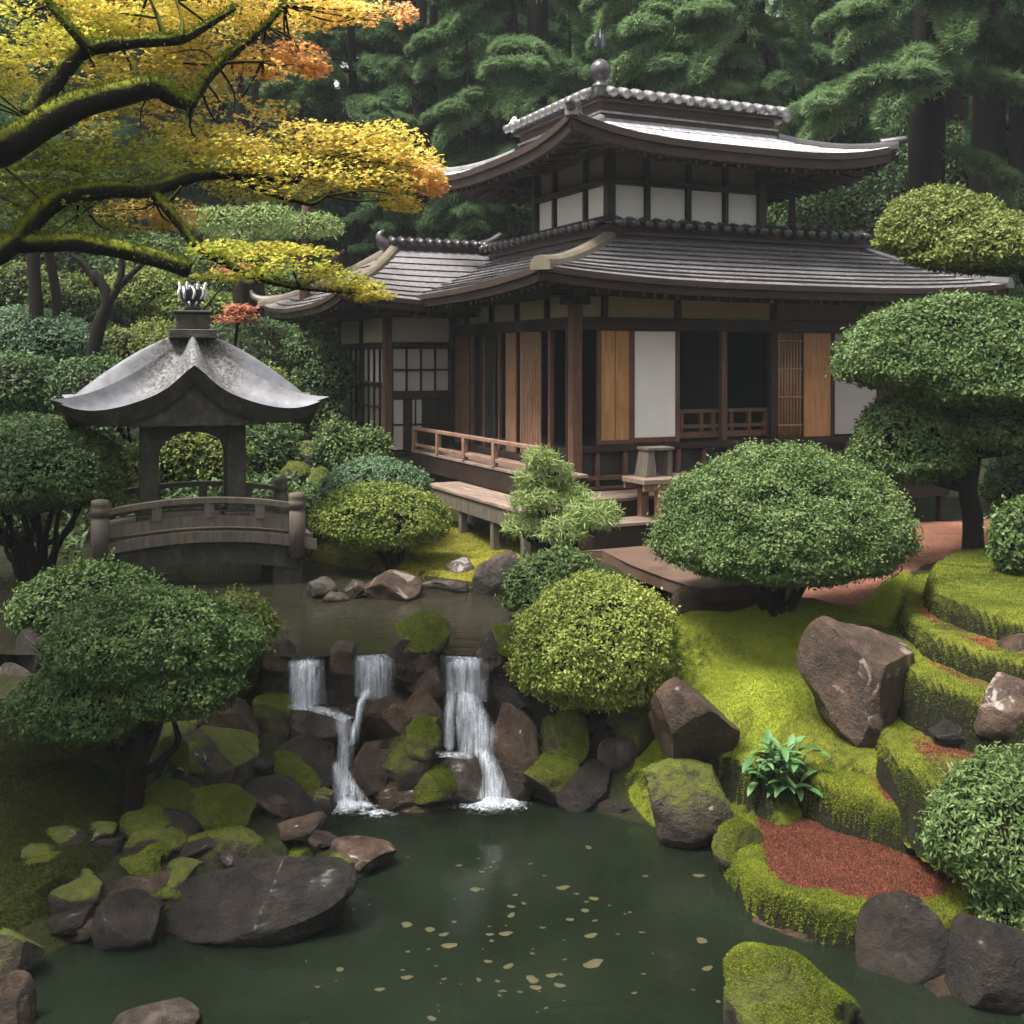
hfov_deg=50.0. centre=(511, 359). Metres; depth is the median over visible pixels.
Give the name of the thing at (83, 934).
stone
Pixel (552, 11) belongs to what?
cedar tree
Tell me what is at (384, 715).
boulder
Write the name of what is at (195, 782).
stone
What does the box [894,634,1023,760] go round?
terrace step
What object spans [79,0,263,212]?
cedar tree
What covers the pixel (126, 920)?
boulder
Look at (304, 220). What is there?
pine tree
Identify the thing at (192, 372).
stone pavilion
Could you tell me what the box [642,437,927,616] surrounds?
shrub
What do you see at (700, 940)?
floating leaf
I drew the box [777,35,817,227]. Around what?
cedar tree
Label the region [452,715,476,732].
stone
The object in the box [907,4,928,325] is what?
cedar tree
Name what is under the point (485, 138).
cedar tree
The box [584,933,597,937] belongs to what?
floating leaf
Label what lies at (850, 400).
paper door
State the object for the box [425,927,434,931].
floating leaf
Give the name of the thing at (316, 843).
boulder
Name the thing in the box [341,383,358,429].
lattice window
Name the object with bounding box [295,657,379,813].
waterfall
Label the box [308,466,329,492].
boulder
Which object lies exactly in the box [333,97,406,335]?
cedar tree
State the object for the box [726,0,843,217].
cedar tree
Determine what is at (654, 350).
paper door
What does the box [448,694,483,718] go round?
stone
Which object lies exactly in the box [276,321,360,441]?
hedge
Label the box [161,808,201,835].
stone
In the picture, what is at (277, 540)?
arched bridge
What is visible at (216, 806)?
boulder
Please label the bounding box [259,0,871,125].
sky
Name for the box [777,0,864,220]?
cedar tree
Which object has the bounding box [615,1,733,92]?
cedar tree
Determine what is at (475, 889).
floating leaf
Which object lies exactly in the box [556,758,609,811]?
boulder
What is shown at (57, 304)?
thin tree
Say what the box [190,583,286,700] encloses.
shrub
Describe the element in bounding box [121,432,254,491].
hedge
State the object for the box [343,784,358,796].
stone
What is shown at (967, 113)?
cedar tree
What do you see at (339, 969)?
floating leaf
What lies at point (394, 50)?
cedar tree
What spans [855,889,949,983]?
boulder
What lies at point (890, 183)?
bush
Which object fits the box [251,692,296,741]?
boulder
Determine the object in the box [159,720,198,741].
stone
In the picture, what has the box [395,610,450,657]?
boulder
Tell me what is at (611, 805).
boulder
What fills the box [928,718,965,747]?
boulder
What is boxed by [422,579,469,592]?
boulder
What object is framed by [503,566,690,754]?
shrub
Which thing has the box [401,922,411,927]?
floating leaf
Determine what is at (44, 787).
moss slope
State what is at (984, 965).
boulder
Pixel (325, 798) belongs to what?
boulder
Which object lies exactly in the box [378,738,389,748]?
stone
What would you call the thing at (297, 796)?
boulder
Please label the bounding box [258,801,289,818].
stone
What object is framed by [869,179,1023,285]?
pruned tree
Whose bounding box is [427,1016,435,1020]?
floating leaf
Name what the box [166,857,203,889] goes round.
stone
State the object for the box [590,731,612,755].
stone
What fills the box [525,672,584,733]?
boulder
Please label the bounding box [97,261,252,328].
hedge
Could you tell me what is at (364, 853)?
boulder
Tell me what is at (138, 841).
boulder
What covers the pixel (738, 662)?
moss lawn
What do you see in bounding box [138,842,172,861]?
stone
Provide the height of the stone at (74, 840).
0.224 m
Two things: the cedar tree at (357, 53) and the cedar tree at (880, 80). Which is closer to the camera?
the cedar tree at (880, 80)
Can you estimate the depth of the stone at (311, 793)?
10.68 m
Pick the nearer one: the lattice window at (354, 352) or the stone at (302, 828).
the stone at (302, 828)
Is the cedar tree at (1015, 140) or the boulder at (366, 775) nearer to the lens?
the boulder at (366, 775)
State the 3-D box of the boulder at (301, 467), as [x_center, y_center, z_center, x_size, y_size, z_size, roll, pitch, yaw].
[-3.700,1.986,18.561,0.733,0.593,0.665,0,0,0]
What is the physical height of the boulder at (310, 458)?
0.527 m
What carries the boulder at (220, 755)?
on the ground at (456, 674)
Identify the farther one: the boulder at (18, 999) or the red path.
the red path
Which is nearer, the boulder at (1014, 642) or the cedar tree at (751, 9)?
the boulder at (1014, 642)
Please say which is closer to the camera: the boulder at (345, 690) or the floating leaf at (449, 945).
the floating leaf at (449, 945)
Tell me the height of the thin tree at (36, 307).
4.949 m
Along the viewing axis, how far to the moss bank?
16.17 m
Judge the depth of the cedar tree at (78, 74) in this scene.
37.96 m
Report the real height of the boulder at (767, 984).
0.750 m
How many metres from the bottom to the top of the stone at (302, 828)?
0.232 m
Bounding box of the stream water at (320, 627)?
[0,558,512,656]
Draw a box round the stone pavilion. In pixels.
[49,281,328,521]
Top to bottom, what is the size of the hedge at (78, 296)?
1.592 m
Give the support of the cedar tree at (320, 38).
on the ground at (456, 674)
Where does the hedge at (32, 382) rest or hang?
on the ground at (456, 674)
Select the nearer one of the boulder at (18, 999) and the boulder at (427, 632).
the boulder at (18, 999)
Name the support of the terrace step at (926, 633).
on the moss verge
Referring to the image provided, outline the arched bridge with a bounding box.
[82,477,316,582]
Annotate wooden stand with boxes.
[635,446,673,476]
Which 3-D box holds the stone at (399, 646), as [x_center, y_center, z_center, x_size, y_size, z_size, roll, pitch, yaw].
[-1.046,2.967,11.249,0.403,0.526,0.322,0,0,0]
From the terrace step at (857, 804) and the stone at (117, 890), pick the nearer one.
the stone at (117, 890)
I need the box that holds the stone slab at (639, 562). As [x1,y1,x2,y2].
[575,545,758,601]
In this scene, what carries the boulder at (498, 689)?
on the ground at (456, 674)
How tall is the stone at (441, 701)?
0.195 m
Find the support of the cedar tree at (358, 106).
on the ground at (456, 674)
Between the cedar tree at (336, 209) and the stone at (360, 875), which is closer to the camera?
the stone at (360, 875)
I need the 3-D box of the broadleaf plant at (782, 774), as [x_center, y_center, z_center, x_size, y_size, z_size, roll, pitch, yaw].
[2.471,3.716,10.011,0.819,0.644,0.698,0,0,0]
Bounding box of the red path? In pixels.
[666,518,1001,611]
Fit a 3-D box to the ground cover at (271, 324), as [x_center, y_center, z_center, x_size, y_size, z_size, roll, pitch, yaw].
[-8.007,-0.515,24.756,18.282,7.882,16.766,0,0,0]
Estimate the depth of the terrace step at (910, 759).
9.34 m
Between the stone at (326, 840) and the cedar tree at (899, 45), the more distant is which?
the cedar tree at (899, 45)
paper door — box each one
[635,331,674,437]
[835,334,875,433]
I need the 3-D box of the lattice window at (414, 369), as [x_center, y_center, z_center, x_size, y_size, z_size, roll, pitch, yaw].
[-1.763,0.190,21.208,1.205,0.875,0.070,0,0,-25]
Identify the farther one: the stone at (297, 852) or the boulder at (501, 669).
the boulder at (501, 669)
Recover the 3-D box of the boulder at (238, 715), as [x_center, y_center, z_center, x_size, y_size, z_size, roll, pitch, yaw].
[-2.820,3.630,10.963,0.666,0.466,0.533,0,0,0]
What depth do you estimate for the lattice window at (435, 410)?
21.25 m
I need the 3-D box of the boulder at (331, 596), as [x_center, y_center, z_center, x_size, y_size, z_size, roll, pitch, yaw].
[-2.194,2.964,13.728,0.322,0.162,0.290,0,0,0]
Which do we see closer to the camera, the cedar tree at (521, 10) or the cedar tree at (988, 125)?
the cedar tree at (988, 125)
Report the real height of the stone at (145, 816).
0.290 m
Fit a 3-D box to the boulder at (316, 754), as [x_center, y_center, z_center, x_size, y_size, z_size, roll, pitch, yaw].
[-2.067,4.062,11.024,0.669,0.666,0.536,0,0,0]
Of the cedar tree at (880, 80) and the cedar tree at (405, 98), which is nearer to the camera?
the cedar tree at (880, 80)
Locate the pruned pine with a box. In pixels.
[497,442,625,550]
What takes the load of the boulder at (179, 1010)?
in the pond water at (674, 905)
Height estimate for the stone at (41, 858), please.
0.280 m
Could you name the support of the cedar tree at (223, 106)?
on the ground at (456, 674)
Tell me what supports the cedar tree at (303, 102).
on the ground at (456, 674)
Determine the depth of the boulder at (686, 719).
10.22 m
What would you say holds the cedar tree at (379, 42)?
on the ground at (456, 674)
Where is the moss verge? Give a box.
[707,572,929,825]
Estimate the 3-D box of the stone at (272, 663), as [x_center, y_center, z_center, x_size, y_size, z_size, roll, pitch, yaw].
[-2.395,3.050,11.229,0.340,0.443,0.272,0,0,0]
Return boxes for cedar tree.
[0,0,141,237]
[0,2,33,79]
[0,14,34,121]
[1,0,140,214]
[2,5,75,154]
[17,1,116,168]
[65,0,229,175]
[67,0,227,324]
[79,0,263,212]
[101,0,306,236]
[149,0,344,245]
[223,0,259,327]
[226,0,280,324]
[228,0,398,269]
[231,14,348,340]
[259,0,450,268]
[260,0,356,216]
[260,2,380,332]
[305,0,504,237]
[318,0,408,266]
[320,2,459,267]
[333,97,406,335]
[334,0,398,264]
[403,0,615,238]
[404,0,584,159]
[407,1,527,161]
[409,0,427,239]
[413,29,506,241]
[426,0,440,232]
[440,13,553,193]
[441,0,579,158]
[525,0,547,105]
[547,1,657,98]
[547,9,587,103]
[552,0,687,102]
[579,0,814,135]
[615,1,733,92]
[662,14,733,109]
[712,4,788,104]
[721,0,767,81]
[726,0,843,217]
[748,0,864,215]
[775,0,1023,449]
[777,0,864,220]
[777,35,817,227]
[780,0,913,169]
[808,1,907,142]
[811,2,897,134]
[846,2,1012,324]
[861,14,970,135]
[870,4,1012,141]
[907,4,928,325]
[961,0,1023,329]
[962,0,1005,321]
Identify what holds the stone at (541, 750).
on the ground at (456, 674)
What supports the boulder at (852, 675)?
on the moss verge
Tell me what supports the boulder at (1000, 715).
on the terrace step at (910, 759)
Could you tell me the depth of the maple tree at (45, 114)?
10.01 m
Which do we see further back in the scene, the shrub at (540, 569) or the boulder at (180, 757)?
the shrub at (540, 569)
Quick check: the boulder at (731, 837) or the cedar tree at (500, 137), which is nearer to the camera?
the boulder at (731, 837)
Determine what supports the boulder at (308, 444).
on the boulder at (310, 458)
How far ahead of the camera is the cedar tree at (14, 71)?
40.68 m
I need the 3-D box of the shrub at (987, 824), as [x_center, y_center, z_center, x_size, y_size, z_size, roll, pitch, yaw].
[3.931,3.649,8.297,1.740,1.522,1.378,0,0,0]
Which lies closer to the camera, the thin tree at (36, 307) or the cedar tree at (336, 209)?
the thin tree at (36, 307)
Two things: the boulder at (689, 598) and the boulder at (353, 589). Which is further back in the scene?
the boulder at (353, 589)
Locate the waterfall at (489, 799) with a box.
[466,693,516,808]
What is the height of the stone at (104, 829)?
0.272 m
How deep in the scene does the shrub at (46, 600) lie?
11.55 m
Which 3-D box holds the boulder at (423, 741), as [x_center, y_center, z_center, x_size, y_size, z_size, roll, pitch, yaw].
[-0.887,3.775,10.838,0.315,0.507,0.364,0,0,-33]
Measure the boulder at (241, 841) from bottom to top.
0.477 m
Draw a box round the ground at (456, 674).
[0,11,1023,1019]
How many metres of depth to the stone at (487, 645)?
11.14 m
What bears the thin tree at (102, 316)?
on the ground at (456, 674)
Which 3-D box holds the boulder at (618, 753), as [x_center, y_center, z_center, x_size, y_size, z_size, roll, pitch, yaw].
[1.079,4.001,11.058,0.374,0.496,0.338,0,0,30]
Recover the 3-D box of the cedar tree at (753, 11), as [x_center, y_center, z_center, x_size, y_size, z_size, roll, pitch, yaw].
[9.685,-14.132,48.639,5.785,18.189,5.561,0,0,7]
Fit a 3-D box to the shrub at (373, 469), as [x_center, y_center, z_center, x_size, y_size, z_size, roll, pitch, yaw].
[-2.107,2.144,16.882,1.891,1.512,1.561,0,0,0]
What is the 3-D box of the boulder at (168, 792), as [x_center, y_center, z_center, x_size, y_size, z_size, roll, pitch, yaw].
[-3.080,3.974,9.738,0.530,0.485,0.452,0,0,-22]
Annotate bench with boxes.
[622,472,728,519]
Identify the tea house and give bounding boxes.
[250,28,1013,561]
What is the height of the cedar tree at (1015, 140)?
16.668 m
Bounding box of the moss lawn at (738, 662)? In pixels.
[623,572,911,826]
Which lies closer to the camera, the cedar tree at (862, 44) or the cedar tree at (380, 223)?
the cedar tree at (380, 223)
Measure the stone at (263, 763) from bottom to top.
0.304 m
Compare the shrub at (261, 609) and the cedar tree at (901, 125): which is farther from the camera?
the cedar tree at (901, 125)
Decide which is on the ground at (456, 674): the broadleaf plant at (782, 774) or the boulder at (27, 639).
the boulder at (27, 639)
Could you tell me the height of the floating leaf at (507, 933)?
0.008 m
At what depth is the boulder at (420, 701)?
11.05 m
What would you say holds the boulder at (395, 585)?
in the stream water at (320, 627)
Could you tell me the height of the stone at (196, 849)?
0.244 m
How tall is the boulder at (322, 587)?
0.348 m
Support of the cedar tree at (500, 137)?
on the ground at (456, 674)
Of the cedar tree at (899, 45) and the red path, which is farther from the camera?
the cedar tree at (899, 45)
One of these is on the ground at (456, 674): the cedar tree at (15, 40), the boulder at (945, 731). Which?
the cedar tree at (15, 40)
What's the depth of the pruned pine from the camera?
13.46 m
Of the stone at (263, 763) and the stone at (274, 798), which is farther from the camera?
the stone at (263, 763)
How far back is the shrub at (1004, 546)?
12.26 m
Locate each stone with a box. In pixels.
[19,851,75,865]
[21,842,53,859]
[45,904,95,936]
[47,825,81,843]
[48,868,102,913]
[59,829,88,846]
[69,913,95,942]
[89,821,117,840]
[93,835,122,854]
[101,879,117,896]
[101,886,134,898]
[115,870,170,906]
[119,805,171,837]
[119,852,160,876]
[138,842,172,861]
[154,884,181,911]
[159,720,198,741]
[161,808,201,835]
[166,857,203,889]
[176,836,214,858]
[189,760,204,777]
[189,776,203,787]
[220,849,246,867]
[249,743,274,774]
[251,795,264,815]
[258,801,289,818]
[261,638,295,674]
[261,792,288,811]
[277,811,325,841]
[289,847,312,857]
[308,790,315,798]
[311,832,337,848]
[314,850,354,866]
[315,685,336,705]
[329,640,357,676]
[336,798,352,810]
[339,700,366,726]
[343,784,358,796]
[357,870,367,878]
[377,687,395,697]
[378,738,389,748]
[387,650,405,674]
[389,630,413,674]
[414,654,438,674]
[425,653,436,663]
[433,695,445,709]
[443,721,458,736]
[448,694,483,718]
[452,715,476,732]
[470,631,499,675]
[474,648,502,679]
[538,734,544,753]
[586,715,605,734]
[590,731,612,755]
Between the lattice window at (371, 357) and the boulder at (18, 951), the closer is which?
the boulder at (18, 951)
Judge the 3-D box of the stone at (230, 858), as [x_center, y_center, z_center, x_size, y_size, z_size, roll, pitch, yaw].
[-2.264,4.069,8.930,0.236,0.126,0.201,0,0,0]
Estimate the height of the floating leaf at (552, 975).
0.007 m
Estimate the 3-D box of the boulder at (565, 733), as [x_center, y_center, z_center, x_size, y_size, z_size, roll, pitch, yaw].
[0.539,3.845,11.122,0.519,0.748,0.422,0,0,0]
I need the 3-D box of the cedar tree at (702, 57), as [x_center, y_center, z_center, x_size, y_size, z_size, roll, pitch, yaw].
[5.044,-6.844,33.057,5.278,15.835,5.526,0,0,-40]
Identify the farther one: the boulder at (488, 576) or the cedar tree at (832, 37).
the cedar tree at (832, 37)
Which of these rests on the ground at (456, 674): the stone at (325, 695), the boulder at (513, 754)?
the boulder at (513, 754)
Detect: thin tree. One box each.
[8,149,44,325]
[40,151,64,362]
[71,249,159,364]
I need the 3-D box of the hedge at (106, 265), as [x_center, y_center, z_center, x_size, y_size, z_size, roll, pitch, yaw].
[-7.754,-1.633,29.042,6.477,3.811,2.592,0,0,0]
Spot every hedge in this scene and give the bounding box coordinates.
[0,207,109,282]
[0,256,111,319]
[0,296,110,366]
[0,346,122,436]
[0,512,48,537]
[92,228,327,334]
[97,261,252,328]
[100,324,167,364]
[115,425,136,451]
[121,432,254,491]
[130,314,174,341]
[246,422,307,479]
[250,359,296,434]
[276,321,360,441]
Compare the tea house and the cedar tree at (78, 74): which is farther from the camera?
the cedar tree at (78, 74)
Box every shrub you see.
[0,408,134,585]
[0,547,182,666]
[0,578,277,814]
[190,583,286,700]
[306,478,454,570]
[308,411,395,471]
[313,451,436,504]
[495,536,613,621]
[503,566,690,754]
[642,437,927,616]
[913,739,1023,930]
[978,454,1023,513]
[980,494,1023,575]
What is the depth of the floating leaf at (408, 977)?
7.81 m
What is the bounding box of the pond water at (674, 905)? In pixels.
[27,796,1023,1023]
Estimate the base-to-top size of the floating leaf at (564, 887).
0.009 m
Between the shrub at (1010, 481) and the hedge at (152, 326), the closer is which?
the shrub at (1010, 481)
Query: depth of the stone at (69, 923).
8.26 m
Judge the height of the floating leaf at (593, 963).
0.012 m
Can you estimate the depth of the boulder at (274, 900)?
8.39 m
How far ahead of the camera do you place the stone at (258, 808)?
9.89 m
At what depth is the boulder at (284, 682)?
11.14 m
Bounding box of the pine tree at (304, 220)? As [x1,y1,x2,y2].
[182,200,346,333]
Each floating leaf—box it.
[336,967,343,971]
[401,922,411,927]
[401,975,412,979]
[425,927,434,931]
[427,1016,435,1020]
[441,943,456,948]
[470,887,479,891]
[499,931,512,935]
[503,963,513,968]
[526,975,538,983]
[530,985,541,989]
[546,973,558,977]
[554,983,565,987]
[556,885,569,889]
[583,959,602,968]
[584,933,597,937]
[693,874,704,877]
[697,937,706,943]
[702,965,712,970]
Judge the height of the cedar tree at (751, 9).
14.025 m
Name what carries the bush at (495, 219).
on the ground at (456, 674)
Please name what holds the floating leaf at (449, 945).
on the pond water at (674, 905)
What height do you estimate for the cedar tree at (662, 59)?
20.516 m
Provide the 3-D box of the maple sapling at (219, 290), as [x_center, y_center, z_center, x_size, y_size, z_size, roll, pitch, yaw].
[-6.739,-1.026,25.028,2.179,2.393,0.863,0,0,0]
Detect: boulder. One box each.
[0,662,29,675]
[0,928,44,976]
[0,970,36,1023]
[15,628,63,673]
[91,889,163,951]
[113,997,199,1023]
[122,827,187,856]
[144,777,191,813]
[149,735,190,783]
[166,856,358,946]
[184,725,259,785]
[187,825,264,863]
[188,783,255,832]
[196,699,260,738]
[244,775,327,829]
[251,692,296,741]
[264,657,295,693]
[274,750,321,792]
[277,460,310,487]
[277,735,336,789]
[290,701,353,741]
[294,447,318,467]
[297,440,313,447]
[306,576,337,597]
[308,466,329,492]
[308,830,332,850]
[314,787,337,815]
[323,591,349,601]
[324,647,359,707]
[329,836,396,872]
[343,579,364,598]
[343,740,387,797]
[361,689,408,739]
[364,570,422,601]
[372,783,416,810]
[382,716,443,790]
[388,663,437,691]
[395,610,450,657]
[398,803,450,812]
[403,685,449,754]
[403,715,441,762]
[407,666,446,697]
[412,763,458,805]
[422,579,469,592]
[442,752,488,806]
[445,557,473,572]
[471,550,522,599]
[479,672,532,725]
[487,702,538,802]
[492,624,522,659]
[497,652,531,676]
[522,753,579,804]
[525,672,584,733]
[540,706,589,766]
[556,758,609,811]
[594,798,631,813]
[597,734,637,772]
[606,694,652,752]
[642,757,735,848]
[648,677,739,762]
[671,586,707,617]
[711,818,762,871]
[722,942,859,1023]
[753,916,813,941]
[796,616,914,747]
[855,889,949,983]
[924,974,950,996]
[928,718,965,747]
[944,912,1023,1014]
[974,672,1023,740]
[995,633,1023,650]
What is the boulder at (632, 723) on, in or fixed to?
on the ground at (456, 674)
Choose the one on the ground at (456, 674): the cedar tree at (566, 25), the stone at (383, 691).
the cedar tree at (566, 25)
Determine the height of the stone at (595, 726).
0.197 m
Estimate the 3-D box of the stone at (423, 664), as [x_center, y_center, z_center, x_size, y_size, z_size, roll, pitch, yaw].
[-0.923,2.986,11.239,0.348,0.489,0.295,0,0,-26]
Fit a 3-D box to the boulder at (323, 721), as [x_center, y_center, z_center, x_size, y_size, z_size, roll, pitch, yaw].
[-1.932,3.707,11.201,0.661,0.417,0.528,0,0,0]
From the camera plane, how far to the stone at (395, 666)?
11.14 m
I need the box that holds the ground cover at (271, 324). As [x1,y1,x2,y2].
[1,300,352,559]
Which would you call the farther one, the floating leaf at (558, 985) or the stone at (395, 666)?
the stone at (395, 666)
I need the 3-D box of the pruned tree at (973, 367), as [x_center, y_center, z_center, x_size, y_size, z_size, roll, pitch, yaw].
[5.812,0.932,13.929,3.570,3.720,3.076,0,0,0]
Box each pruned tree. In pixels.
[823,286,1023,549]
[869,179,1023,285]
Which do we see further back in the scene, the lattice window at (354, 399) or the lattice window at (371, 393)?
the lattice window at (354, 399)
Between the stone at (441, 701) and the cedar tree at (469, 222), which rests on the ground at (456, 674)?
the cedar tree at (469, 222)
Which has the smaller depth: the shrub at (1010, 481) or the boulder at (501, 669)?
the boulder at (501, 669)
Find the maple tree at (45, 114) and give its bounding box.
[0,0,450,302]
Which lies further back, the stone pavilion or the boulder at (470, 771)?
the stone pavilion
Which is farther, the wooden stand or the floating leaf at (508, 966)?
the wooden stand
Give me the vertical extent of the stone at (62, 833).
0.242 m
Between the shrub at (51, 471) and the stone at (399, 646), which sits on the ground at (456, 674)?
the shrub at (51, 471)
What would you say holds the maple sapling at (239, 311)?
on the ground at (456, 674)
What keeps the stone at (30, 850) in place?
on the ground at (456, 674)
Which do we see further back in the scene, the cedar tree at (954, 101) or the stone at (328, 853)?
the cedar tree at (954, 101)
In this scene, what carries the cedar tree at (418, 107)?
on the ground at (456, 674)
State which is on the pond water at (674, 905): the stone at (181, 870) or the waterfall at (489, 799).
the waterfall at (489, 799)
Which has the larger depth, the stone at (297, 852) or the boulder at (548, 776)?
the boulder at (548, 776)
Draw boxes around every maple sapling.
[203,264,257,309]
[210,302,262,346]
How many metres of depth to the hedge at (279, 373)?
20.52 m
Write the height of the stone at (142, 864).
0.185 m
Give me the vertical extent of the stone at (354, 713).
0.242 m
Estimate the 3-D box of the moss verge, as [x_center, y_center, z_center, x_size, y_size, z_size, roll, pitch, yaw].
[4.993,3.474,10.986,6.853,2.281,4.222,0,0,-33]
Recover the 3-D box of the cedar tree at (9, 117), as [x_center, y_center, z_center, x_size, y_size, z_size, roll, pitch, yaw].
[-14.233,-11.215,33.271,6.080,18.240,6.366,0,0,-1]
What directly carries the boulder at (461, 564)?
on the ground at (456, 674)
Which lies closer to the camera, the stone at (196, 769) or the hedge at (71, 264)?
the stone at (196, 769)
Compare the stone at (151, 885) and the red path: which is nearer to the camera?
the stone at (151, 885)
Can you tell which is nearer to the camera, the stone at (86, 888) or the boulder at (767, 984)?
the boulder at (767, 984)
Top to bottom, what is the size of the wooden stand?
0.430 m
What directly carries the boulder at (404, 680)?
on the ground at (456, 674)
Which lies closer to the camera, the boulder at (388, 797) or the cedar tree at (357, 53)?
the boulder at (388, 797)
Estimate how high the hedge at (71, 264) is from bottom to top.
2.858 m
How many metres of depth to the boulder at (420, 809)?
10.71 m
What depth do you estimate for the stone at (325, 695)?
11.19 m
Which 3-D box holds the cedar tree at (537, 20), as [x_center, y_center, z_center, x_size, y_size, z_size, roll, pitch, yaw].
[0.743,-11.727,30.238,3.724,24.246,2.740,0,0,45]
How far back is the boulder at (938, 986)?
7.65 m
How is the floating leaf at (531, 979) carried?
on the pond water at (674, 905)
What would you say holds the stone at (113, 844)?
on the ground at (456, 674)
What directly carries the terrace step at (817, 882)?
on the ground at (456, 674)
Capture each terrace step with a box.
[715,810,986,950]
[793,762,920,858]
[875,715,1022,879]
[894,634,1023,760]
[896,590,1023,682]
[922,547,1023,639]
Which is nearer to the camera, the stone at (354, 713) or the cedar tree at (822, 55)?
the stone at (354, 713)
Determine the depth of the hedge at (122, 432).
20.01 m
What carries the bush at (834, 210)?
on the ground at (456, 674)
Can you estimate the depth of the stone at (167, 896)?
8.56 m
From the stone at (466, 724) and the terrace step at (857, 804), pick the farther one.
the stone at (466, 724)
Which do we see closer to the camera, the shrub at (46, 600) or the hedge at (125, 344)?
the shrub at (46, 600)
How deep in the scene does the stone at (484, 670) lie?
11.13 m
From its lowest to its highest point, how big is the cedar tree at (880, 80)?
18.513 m
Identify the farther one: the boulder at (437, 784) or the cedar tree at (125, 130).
the cedar tree at (125, 130)
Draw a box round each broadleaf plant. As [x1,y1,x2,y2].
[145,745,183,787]
[740,729,830,805]
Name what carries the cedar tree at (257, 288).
on the ground at (456, 674)
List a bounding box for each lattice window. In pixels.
[341,348,358,380]
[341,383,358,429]
[362,347,381,383]
[362,384,381,430]
[392,347,449,392]
[392,397,449,451]
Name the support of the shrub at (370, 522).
on the moss bank
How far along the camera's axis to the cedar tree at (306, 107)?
38.08 m
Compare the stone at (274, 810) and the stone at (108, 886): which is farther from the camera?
the stone at (274, 810)
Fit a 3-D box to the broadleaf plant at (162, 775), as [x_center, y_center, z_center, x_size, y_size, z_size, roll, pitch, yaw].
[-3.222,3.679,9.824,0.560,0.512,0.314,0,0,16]
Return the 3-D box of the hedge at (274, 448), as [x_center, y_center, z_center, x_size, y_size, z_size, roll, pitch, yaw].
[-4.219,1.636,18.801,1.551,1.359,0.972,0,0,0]
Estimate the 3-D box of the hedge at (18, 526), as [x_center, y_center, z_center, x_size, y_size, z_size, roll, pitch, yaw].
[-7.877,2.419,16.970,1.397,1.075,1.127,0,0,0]
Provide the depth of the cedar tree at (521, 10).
36.83 m
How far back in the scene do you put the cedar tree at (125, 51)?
37.70 m
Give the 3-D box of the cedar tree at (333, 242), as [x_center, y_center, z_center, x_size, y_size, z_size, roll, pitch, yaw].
[-6.119,-8.333,35.976,5.427,15.783,5.020,0,0,-42]
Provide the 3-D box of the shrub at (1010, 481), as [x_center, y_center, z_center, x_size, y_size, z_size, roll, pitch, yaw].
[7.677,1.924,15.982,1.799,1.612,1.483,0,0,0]
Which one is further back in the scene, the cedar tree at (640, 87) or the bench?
the cedar tree at (640, 87)
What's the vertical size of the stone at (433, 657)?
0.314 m
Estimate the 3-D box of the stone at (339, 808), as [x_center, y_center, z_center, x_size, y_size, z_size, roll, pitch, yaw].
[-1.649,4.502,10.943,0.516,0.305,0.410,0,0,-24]
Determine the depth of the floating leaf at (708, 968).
7.93 m
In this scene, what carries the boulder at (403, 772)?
on the ground at (456, 674)
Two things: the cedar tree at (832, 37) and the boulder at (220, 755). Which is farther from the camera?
the cedar tree at (832, 37)
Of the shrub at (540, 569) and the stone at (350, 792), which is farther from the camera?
the shrub at (540, 569)
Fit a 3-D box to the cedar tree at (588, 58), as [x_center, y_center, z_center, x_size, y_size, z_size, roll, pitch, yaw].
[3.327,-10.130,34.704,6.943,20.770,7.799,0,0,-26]
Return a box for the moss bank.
[307,505,542,587]
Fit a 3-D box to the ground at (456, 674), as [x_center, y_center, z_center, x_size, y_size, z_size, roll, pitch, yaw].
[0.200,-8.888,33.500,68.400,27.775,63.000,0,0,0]
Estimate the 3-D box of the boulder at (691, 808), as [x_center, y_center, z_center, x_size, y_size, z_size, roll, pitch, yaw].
[1.664,4.139,10.148,0.928,0.907,0.742,0,0,0]
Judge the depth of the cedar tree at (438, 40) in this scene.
28.49 m
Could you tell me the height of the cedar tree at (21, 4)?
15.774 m
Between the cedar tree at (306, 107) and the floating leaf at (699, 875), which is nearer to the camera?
the floating leaf at (699, 875)
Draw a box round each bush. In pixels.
[437,193,530,241]
[767,176,881,247]
[858,115,970,255]
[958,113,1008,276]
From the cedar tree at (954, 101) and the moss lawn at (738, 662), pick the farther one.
the cedar tree at (954, 101)
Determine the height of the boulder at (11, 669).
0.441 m
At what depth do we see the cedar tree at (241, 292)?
26.41 m
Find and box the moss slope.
[0,693,126,932]
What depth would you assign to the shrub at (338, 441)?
18.70 m
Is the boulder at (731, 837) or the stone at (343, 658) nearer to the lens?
the boulder at (731, 837)
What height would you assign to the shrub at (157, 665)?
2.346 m
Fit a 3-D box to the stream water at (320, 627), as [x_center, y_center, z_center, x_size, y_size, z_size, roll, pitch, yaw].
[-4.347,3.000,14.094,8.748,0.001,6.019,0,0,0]
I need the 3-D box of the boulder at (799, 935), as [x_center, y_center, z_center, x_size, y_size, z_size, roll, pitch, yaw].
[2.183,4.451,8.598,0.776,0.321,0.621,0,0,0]
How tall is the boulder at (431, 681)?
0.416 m
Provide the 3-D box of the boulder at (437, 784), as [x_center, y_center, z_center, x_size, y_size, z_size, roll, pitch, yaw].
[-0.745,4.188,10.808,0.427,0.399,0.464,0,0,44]

